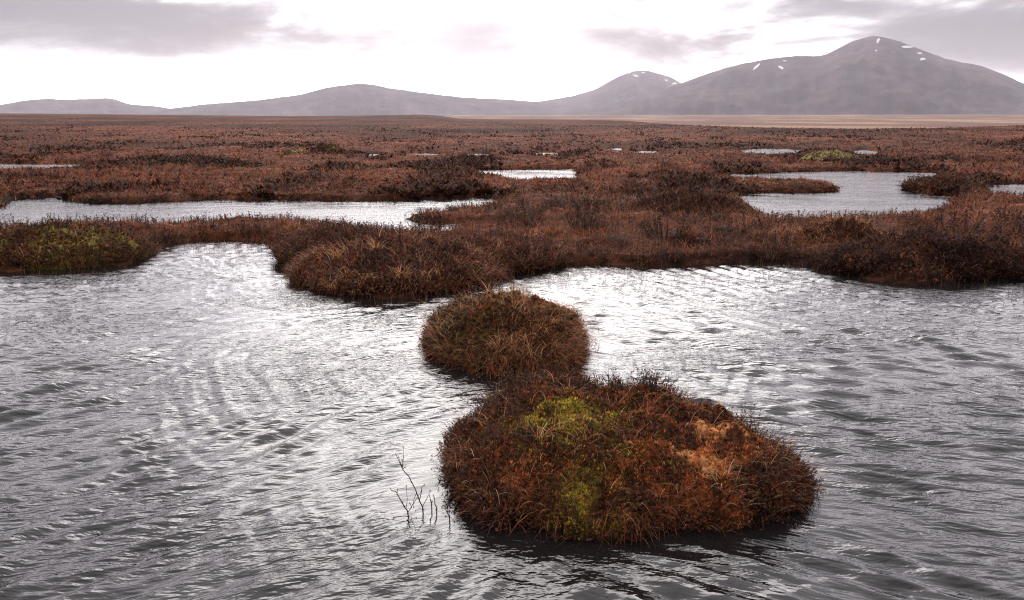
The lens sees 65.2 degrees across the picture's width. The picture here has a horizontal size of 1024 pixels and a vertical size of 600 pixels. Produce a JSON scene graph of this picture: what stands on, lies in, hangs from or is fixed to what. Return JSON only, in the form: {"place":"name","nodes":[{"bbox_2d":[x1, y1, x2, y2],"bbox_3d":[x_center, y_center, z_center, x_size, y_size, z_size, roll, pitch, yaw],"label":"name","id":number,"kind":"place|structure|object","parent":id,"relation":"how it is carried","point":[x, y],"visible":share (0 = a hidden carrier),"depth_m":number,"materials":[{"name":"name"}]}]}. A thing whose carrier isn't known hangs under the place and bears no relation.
{"place":"outdoors","nodes":[
{"label":"outdoors","id":0,"kind":"place"},
{"bbox_2d":[0,98,169,113],"bbox_3d":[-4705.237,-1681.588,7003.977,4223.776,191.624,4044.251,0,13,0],"label":"hill","id":1,"kind":"structure","parent":0,"point":[81,106],"depth_m":6830.44,"materials":[{"name":"grey stone"}]},
{"bbox_2d":[139,84,593,116],"bbox_3d":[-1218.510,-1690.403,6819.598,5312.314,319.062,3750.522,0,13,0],"label":"hill","id":2,"kind":"structure","parent":0,"point":[356,100],"depth_m":6236.80,"materials":[{"name":"grey stone"}]},
{"bbox_2d":[0,240,1023,599],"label":"water","id":3,"kind":"structure","parent":0,"point":[210,422],"depth_m":4.45,"materials":[{"name":"black liquid"}]},
{"bbox_2d":[390,485,420,518],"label":"twig","id":4,"kind":"object","parent":3,"relation":"in","point":[408,516],"visible":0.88,"depth_m":3.47,"materials":[{"name":"brown wood"}]},
{"bbox_2d":[395,446,430,513],"bbox_3d":[-0.431,0.830,3.470,0.149,0.365,0.158,0,13,0],"label":"twig","id":5,"kind":"object","parent":3,"relation":"in","point":[422,509],"visible":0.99,"depth_m":3.48,"materials":[{"name":"brown wood"}]},
{"bbox_2d":[444,503,454,522],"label":"twig","id":6,"kind":"object","parent":3,"relation":"in","point":[448,514],"visible":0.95,"depth_m":3.43,"materials":[{"name":"brown wood"}]},
{"bbox_2d":[405,274,605,378],"bbox_3d":[-0.041,0.214,6.071,1.645,0.783,1.730,0,13,0],"label":"hummock","id":7,"kind":"object","parent":3,"relation":"in","point":[490,332],"visible":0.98,"depth_m":5.69,"materials":[{"name":"brown plant"}]},
{"bbox_2d":[8,170,1015,353],"bbox_3d":[3.607,-2.194,17.027,10.782,0.168,23.456,6,14,24],"label":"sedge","id":8,"kind":"object","parent":3,"relation":"in","point":[533,274],"visible":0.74,"depth_m":8.92,"materials":[{"name":"brown plant"}]},
{"bbox_2d":[421,356,835,550],"bbox_3d":[0.519,0.719,3.987,2.032,0.726,1.790,0,13,0],"label":"hummock","id":9,"kind":"object","parent":3,"relation":"in","point":[575,456],"visible":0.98,"depth_m":3.54,"materials":[{"name":"brown plant"}]},
{"bbox_2d":[0,113,1023,298],"bbox_3d":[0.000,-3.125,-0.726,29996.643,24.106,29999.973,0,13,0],"label":"ground","id":10,"kind":"structure","parent":0,"point":[870,122],"depth_m":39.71,"materials":[{"name":"brown plant"}]},
{"bbox_2d":[0,209,38,232],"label":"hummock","id":11,"kind":"object","parent":10,"relation":"on","point":[1,224],"visible":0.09,"depth_m":11.03,"materials":[{"name":"brown plant"}]},
{"bbox_2d":[43,168,72,178],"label":"heather bush","id":12,"kind":"object","parent":10,"relation":"on","point":[57,175],"visible":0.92,"depth_m":20.38,"materials":[{"name":"brown plant"}]},
{"bbox_2d":[0,203,157,270],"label":"hummock","id":13,"kind":"object","parent":10,"relation":"on","point":[54,245],"visible":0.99,"depth_m":9.39,"materials":[{"name":"green plant"}]},
{"bbox_2d":[70,159,92,169],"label":"heather bush","id":14,"kind":"object","parent":10,"relation":"on","point":[86,164],"visible":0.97,"depth_m":24.39,"materials":[{"name":"brown plant"}]},
{"bbox_2d":[127,164,141,170],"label":"heather bush","id":15,"kind":"object","parent":10,"relation":"on","point":[132,167],"visible":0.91,"depth_m":23.23,"materials":[{"name":"brown plant"}]},
{"bbox_2d":[125,213,143,222],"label":"heather bush","id":16,"kind":"object","parent":10,"relation":"on","point":[135,217],"visible":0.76,"depth_m":11.66,"materials":[{"name":"brown plant"}]},
{"bbox_2d":[130,221,149,229],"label":"grass tussock","id":17,"kind":"object","parent":10,"relation":"on","point":[136,226],"depth_m":11.37,"materials":[{"name":"brown plant"}]},
{"bbox_2d":[163,176,180,185],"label":"heather bush","id":18,"kind":"object","parent":10,"relation":"on","point":[173,181],"visible":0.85,"depth_m":18.28,"materials":[{"name":"brown plant"}]},
{"bbox_2d":[195,219,220,230],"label":"heather bush","id":19,"kind":"object","parent":10,"relation":"on","point":[211,225],"visible":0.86,"depth_m":11.63,"materials":[{"name":"brown plant"}]},
{"bbox_2d":[227,218,251,227],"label":"heather bush","id":20,"kind":"object","parent":10,"relation":"on","point":[239,223],"visible":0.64,"depth_m":11.87,"materials":[{"name":"brown plant"}]},
{"bbox_2d":[238,222,263,233],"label":"heather bush","id":21,"kind":"object","parent":10,"relation":"on","point":[249,227],"visible":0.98,"depth_m":11.42,"materials":[{"name":"brown plant"}]},
{"bbox_2d":[279,147,307,154],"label":"hummock","id":22,"kind":"object","parent":10,"relation":"on","point":[297,151],"visible":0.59,"depth_m":34.76,"materials":[{"name":"green plant"}]},
{"bbox_2d":[309,142,345,150],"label":"hummock","id":23,"kind":"object","parent":10,"relation":"on","point":[324,146],"visible":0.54,"depth_m":37.24,"materials":[{"name":"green plant"}]},
{"bbox_2d":[264,211,396,266],"bbox_3d":[-2.212,-0.713,10.008,1.724,0.761,2.045,0,13,0],"label":"hummock","id":24,"kind":"object","parent":10,"relation":"on","point":[330,230],"visible":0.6,"depth_m":9.67,"materials":[{"name":"brown plant"}]},
{"bbox_2d":[332,176,356,187],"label":"heather bush","id":25,"kind":"object","parent":10,"relation":"on","point":[342,182],"visible":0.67,"depth_m":18.39,"materials":[{"name":"brown plant"}]},
{"bbox_2d":[353,164,368,170],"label":"heather bush","id":26,"kind":"object","parent":10,"relation":"on","point":[361,168],"visible":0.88,"depth_m":24.04,"materials":[{"name":"brown plant"}]},
{"bbox_2d":[373,221,409,231],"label":"heather bush","id":27,"kind":"object","parent":10,"relation":"on","point":[393,226],"visible":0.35,"depth_m":10.86,"materials":[{"name":"brown plant"}]},
{"bbox_2d":[382,223,406,236],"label":"heather bush","id":28,"kind":"object","parent":10,"relation":"on","point":[395,230],"visible":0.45,"depth_m":10.46,"materials":[{"name":"brown plant"}]},
{"bbox_2d":[279,218,511,297],"bbox_3d":[-1.261,-0.485,8.861,2.683,0.826,2.623,0,13,0],"label":"hummock","id":29,"kind":"object","parent":10,"relation":"on","point":[362,264],"visible":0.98,"depth_m":8.21,"materials":[{"name":"brown plant"}]},
{"bbox_2d":[403,218,443,234],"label":"heather bush","id":30,"kind":"object","parent":10,"relation":"on","point":[415,222],"visible":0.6,"depth_m":10.69,"materials":[{"name":"brown plant"}]},
{"bbox_2d":[446,204,460,211],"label":"heather bush","id":31,"kind":"object","parent":10,"relation":"on","point":[453,208],"visible":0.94,"depth_m":13.57,"materials":[{"name":"brown plant"}]},
{"bbox_2d":[468,150,482,156],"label":"heather bush","id":32,"kind":"object","parent":10,"relation":"on","point":[475,154],"visible":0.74,"depth_m":30.85,"materials":[{"name":"brown plant"}]},
{"bbox_2d":[483,145,495,153],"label":"heather bush","id":33,"kind":"object","parent":10,"relation":"on","point":[485,150],"visible":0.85,"depth_m":38.07,"materials":[{"name":"brown plant"}]},
{"bbox_2d":[485,201,504,208],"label":"heather bush","id":34,"kind":"object","parent":10,"relation":"on","point":[496,206],"visible":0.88,"depth_m":14.20,"materials":[{"name":"brown plant"}]},
{"bbox_2d":[480,225,523,239],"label":"heather bush","id":35,"kind":"object","parent":10,"relation":"on","point":[489,230],"visible":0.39,"depth_m":10.49,"materials":[{"name":"brown plant"}]},
{"bbox_2d":[497,206,510,214],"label":"heather bush","id":36,"kind":"object","parent":10,"relation":"on","point":[504,211],"visible":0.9,"depth_m":13.55,"materials":[{"name":"brown plant"}]},
{"bbox_2d":[489,214,520,225],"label":"heather bush","id":37,"kind":"object","parent":10,"relation":"on","point":[506,221],"visible":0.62,"depth_m":11.43,"materials":[{"name":"brown plant"}]},
{"bbox_2d":[436,217,576,275],"bbox_3d":[-0.265,-0.613,9.429,2.234,0.823,1.693,-7,15,-28],"label":"hummock","id":38,"kind":"object","parent":10,"relation":"on","point":[521,257],"visible":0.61,"depth_m":9.19,"materials":[{"name":"brown plant"}]},
{"bbox_2d":[0,118,1023,296],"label":"moor heather","id":39,"kind":"object","parent":10,"relation":"on","point":[441,172],"visible":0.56,"depth_m":21.37,"materials":[{"name":"brown plant"}]},
{"bbox_2d":[512,194,530,204],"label":"heather bush","id":40,"kind":"object","parent":10,"relation":"on","point":[520,200],"visible":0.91,"depth_m":14.21,"materials":[{"name":"brown plant"}]},
{"bbox_2d":[506,201,544,219],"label":"heather bush","id":41,"kind":"object","parent":10,"relation":"on","point":[524,208],"visible":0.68,"depth_m":12.67,"materials":[{"name":"brown plant"}]},
{"bbox_2d":[510,209,556,226],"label":"heather bush","id":42,"kind":"object","parent":10,"relation":"on","point":[524,218],"visible":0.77,"depth_m":12.06,"materials":[{"name":"brown plant"}]},
{"bbox_2d":[523,232,554,245],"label":"heather bush","id":43,"kind":"object","parent":10,"relation":"on","point":[540,239],"visible":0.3,"depth_m":10.12,"materials":[{"name":"brown plant"}]},
{"bbox_2d":[532,219,563,234],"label":"grass tussock","id":44,"kind":"object","parent":10,"relation":"on","point":[548,229],"depth_m":10.55,"materials":[{"name":"brown plant"}]},
{"bbox_2d":[544,211,561,219],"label":"grass tussock","id":45,"kind":"object","parent":10,"relation":"on","point":[551,216],"depth_m":12.59,"materials":[{"name":"brown plant"}]},
{"bbox_2d":[538,198,567,209],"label":"heather bush","id":46,"kind":"object","parent":10,"relation":"on","point":[557,203],"visible":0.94,"depth_m":13.58,"materials":[{"name":"brown plant"}]},
{"bbox_2d":[570,195,593,204],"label":"heather bush","id":47,"kind":"object","parent":10,"relation":"on","point":[582,199],"visible":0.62,"depth_m":14.18,"materials":[{"name":"brown plant"}]},
{"bbox_2d":[561,205,611,228],"bbox_3d":[1.047,-1.180,11.156,0.662,0.328,0.675,-4,14,-18],"label":"heather bush","id":48,"kind":"object","parent":10,"relation":"on","point":[584,219],"visible":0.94,"depth_m":11.14,"materials":[{"name":"brown plant"}]},
{"bbox_2d":[564,190,612,213],"bbox_3d":[1.243,-1.585,12.804,0.804,0.396,0.820,8,15,30],"label":"heather bush","id":49,"kind":"object","parent":10,"relation":"on","point":[574,206],"visible":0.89,"depth_m":12.74,"materials":[{"name":"brown plant"}]},
{"bbox_2d":[601,161,614,167],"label":"heather bush","id":50,"kind":"object","parent":10,"relation":"on","point":[604,164],"visible":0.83,"depth_m":25.07,"materials":[{"name":"brown plant"}]},
{"bbox_2d":[603,211,629,219],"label":"grass tussock","id":51,"kind":"object","parent":10,"relation":"on","point":[618,217],"depth_m":12.48,"materials":[{"name":"brown plant"}]},
{"bbox_2d":[609,189,636,201],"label":"heather bush","id":52,"kind":"object","parent":10,"relation":"on","point":[620,197],"visible":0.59,"depth_m":15.09,"materials":[{"name":"brown plant"}]},
{"bbox_2d":[619,177,643,187],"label":"heather bush","id":53,"kind":"object","parent":10,"relation":"on","point":[631,184],"visible":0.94,"depth_m":18.62,"materials":[{"name":"brown plant"}]},
{"bbox_2d":[629,188,654,200],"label":"heather bush","id":54,"kind":"object","parent":10,"relation":"on","point":[638,192],"visible":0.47,"depth_m":15.61,"materials":[{"name":"brown plant"}]},
{"bbox_2d":[631,209,655,220],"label":"grass tussock","id":55,"kind":"object","parent":10,"relation":"on","point":[643,216],"depth_m":12.07,"materials":[{"name":"brown plant"}]},
{"bbox_2d":[639,218,671,229],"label":"heather bush","id":56,"kind":"object","parent":10,"relation":"on","point":[664,227],"visible":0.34,"depth_m":11.17,"materials":[{"name":"brown plant"}]},
{"bbox_2d":[638,208,691,240],"bbox_3d":[1.990,-0.988,10.340,0.722,0.390,0.746,3,13,11],"label":"heather bush","id":57,"kind":"object","parent":10,"relation":"on","point":[655,222],"visible":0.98,"depth_m":10.30,"materials":[{"name":"brown plant"}]},
{"bbox_2d":[668,207,684,217],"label":"grass tussock","id":58,"kind":"object","parent":10,"relation":"on","point":[676,213],"depth_m":12.22,"materials":[{"name":"brown plant"}]},
{"bbox_2d":[628,184,751,216],"bbox_3d":[3.032,-1.580,13.687,2.305,0.817,2.020,0,13,0],"label":"hummock","id":59,"kind":"object","parent":10,"relation":"on","point":[697,200],"visible":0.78,"depth_m":13.35,"materials":[{"name":"brown plant"}]},
{"bbox_2d":[681,224,706,235],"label":"grass tussock","id":60,"kind":"object","parent":10,"relation":"on","point":[696,233],"depth_m":10.47,"materials":[{"name":"brown plant"}]},
{"bbox_2d":[702,210,736,222],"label":"heather bush","id":61,"kind":"object","parent":10,"relation":"on","point":[715,214],"visible":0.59,"depth_m":12.18,"materials":[{"name":"brown plant"}]},
{"bbox_2d":[735,223,778,241],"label":"heather bush","id":62,"kind":"object","parent":10,"relation":"on","point":[760,236],"visible":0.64,"depth_m":10.49,"materials":[{"name":"brown plant"}]},
{"bbox_2d":[747,226,777,237],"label":"grass tussock","id":63,"kind":"object","parent":10,"relation":"on","point":[765,233],"depth_m":10.69,"materials":[{"name":"brown plant"}]},
{"bbox_2d":[737,212,797,229],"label":"heather bush","id":64,"kind":"object","parent":10,"relation":"on","point":[759,220],"visible":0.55,"depth_m":11.63,"materials":[{"name":"brown plant"}]},
{"bbox_2d":[748,233,795,259],"bbox_3d":[3.169,-0.659,9.668,0.645,0.299,0.633,-2,13,-10],"label":"heather bush","id":65,"kind":"object","parent":10,"relation":"on","point":[770,249],"visible":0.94,"depth_m":9.63,"materials":[{"name":"brown plant"}]},
{"bbox_2d":[751,224,811,248],"bbox_3d":[3.440,-0.794,10.210,0.707,0.348,0.712,7,15,27],"label":"heather bush","id":66,"kind":"object","parent":10,"relation":"on","point":[785,238],"visible":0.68,"depth_m":10.26,"materials":[{"name":"brown plant"}]},
{"bbox_2d":[781,156,797,162],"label":"heather bush","id":67,"kind":"object","parent":10,"relation":"on","point":[793,160],"visible":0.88,"depth_m":27.52,"materials":[{"name":"brown plant"}]},
{"bbox_2d":[807,212,837,223],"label":"heather bush","id":68,"kind":"object","parent":10,"relation":"on","point":[816,218],"visible":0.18,"depth_m":11.07,"materials":[{"name":"brown plant"}]},
{"bbox_2d":[797,149,860,160],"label":"hummock","id":69,"kind":"object","parent":10,"relation":"on","point":[831,154],"visible":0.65,"depth_m":29.80,"materials":[{"name":"green plant"}]},
{"bbox_2d":[790,208,888,246],"bbox_3d":[4.275,-0.852,10.447,1.598,0.836,1.439,0,13,0],"label":"hummock","id":70,"kind":"object","parent":10,"relation":"on","point":[833,228],"visible":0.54,"depth_m":10.16,"materials":[{"name":"brown plant"}]},
{"bbox_2d":[842,224,877,239],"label":"heather bush","id":71,"kind":"object","parent":10,"relation":"on","point":[859,236],"visible":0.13,"depth_m":10.01,"materials":[{"name":"brown plant"}]},
{"bbox_2d":[812,217,1023,282],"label":"hummock","id":72,"kind":"object","parent":10,"relation":"on","point":[970,258],"visible":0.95,"depth_m":8.76,"materials":[{"name":"brown plant"}]},
{"bbox_2d":[913,207,948,220],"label":"grass tussock","id":73,"kind":"object","parent":10,"relation":"on","point":[927,214],"depth_m":12.04,"materials":[{"name":"brown plant"}]},
{"bbox_2d":[896,168,990,191],"bbox_3d":[10.332,-2.786,19.089,2.059,0.766,2.164,0,13,0],"label":"hummock","id":74,"kind":"object","parent":10,"relation":"on","point":[914,184],"visible":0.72,"depth_m":18.92,"materials":[{"name":"brown plant"}]},
{"bbox_2d":[916,205,987,234],"bbox_3d":[5.930,-1.105,10.799,0.924,0.415,0.743,1,13,3],"label":"heather bush","id":75,"kind":"object","parent":10,"relation":"on","point":[955,220],"visible":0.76,"depth_m":10.70,"materials":[{"name":"brown plant"}]},
{"bbox_2d":[949,154,966,161],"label":"heather bush","id":76,"kind":"object","parent":10,"relation":"on","point":[954,159],"visible":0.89,"depth_m":28.34,"materials":[{"name":"brown plant"}]},
{"bbox_2d":[986,207,1022,223],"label":"heather bush","id":77,"kind":"object","parent":10,"relation":"on","point":[1012,215],"visible":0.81,"depth_m":11.71,"materials":[{"name":"brown plant"}]},
{"bbox_2d":[989,214,1023,234],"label":"heather bush","id":78,"kind":"object","parent":10,"relation":"on","point":[999,226],"visible":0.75,"depth_m":10.54,"materials":[{"name":"brown plant"}]},
{"bbox_2d":[0,148,1023,230],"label":"water","id":79,"kind":"structure","parent":0,"point":[874,191],"depth_m":16.05,"materials":[{"name":"black liquid"}]},
{"bbox_2d":[0,0,1023,108],"label":"sky","id":80,"kind":"structure","parent":0,"point":[170,54],"materials":[{"name":"white"}]},
{"bbox_2d":[538,71,679,105],"bbox_3d":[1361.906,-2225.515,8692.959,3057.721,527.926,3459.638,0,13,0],"label":"hill","id":81,"kind":"structure","parent":0,"point":[628,85],"depth_m":8319.42,"materials":[{"name":"grey stone"}]},
{"bbox_2d":[555,36,1023,114],"bbox_3d":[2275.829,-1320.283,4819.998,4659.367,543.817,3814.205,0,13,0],"label":"mountain","id":82,"kind":"structure","parent":0,"point":[874,75],"depth_m":4322.26,"materials":[{"name":"grey stone"}]}
]}

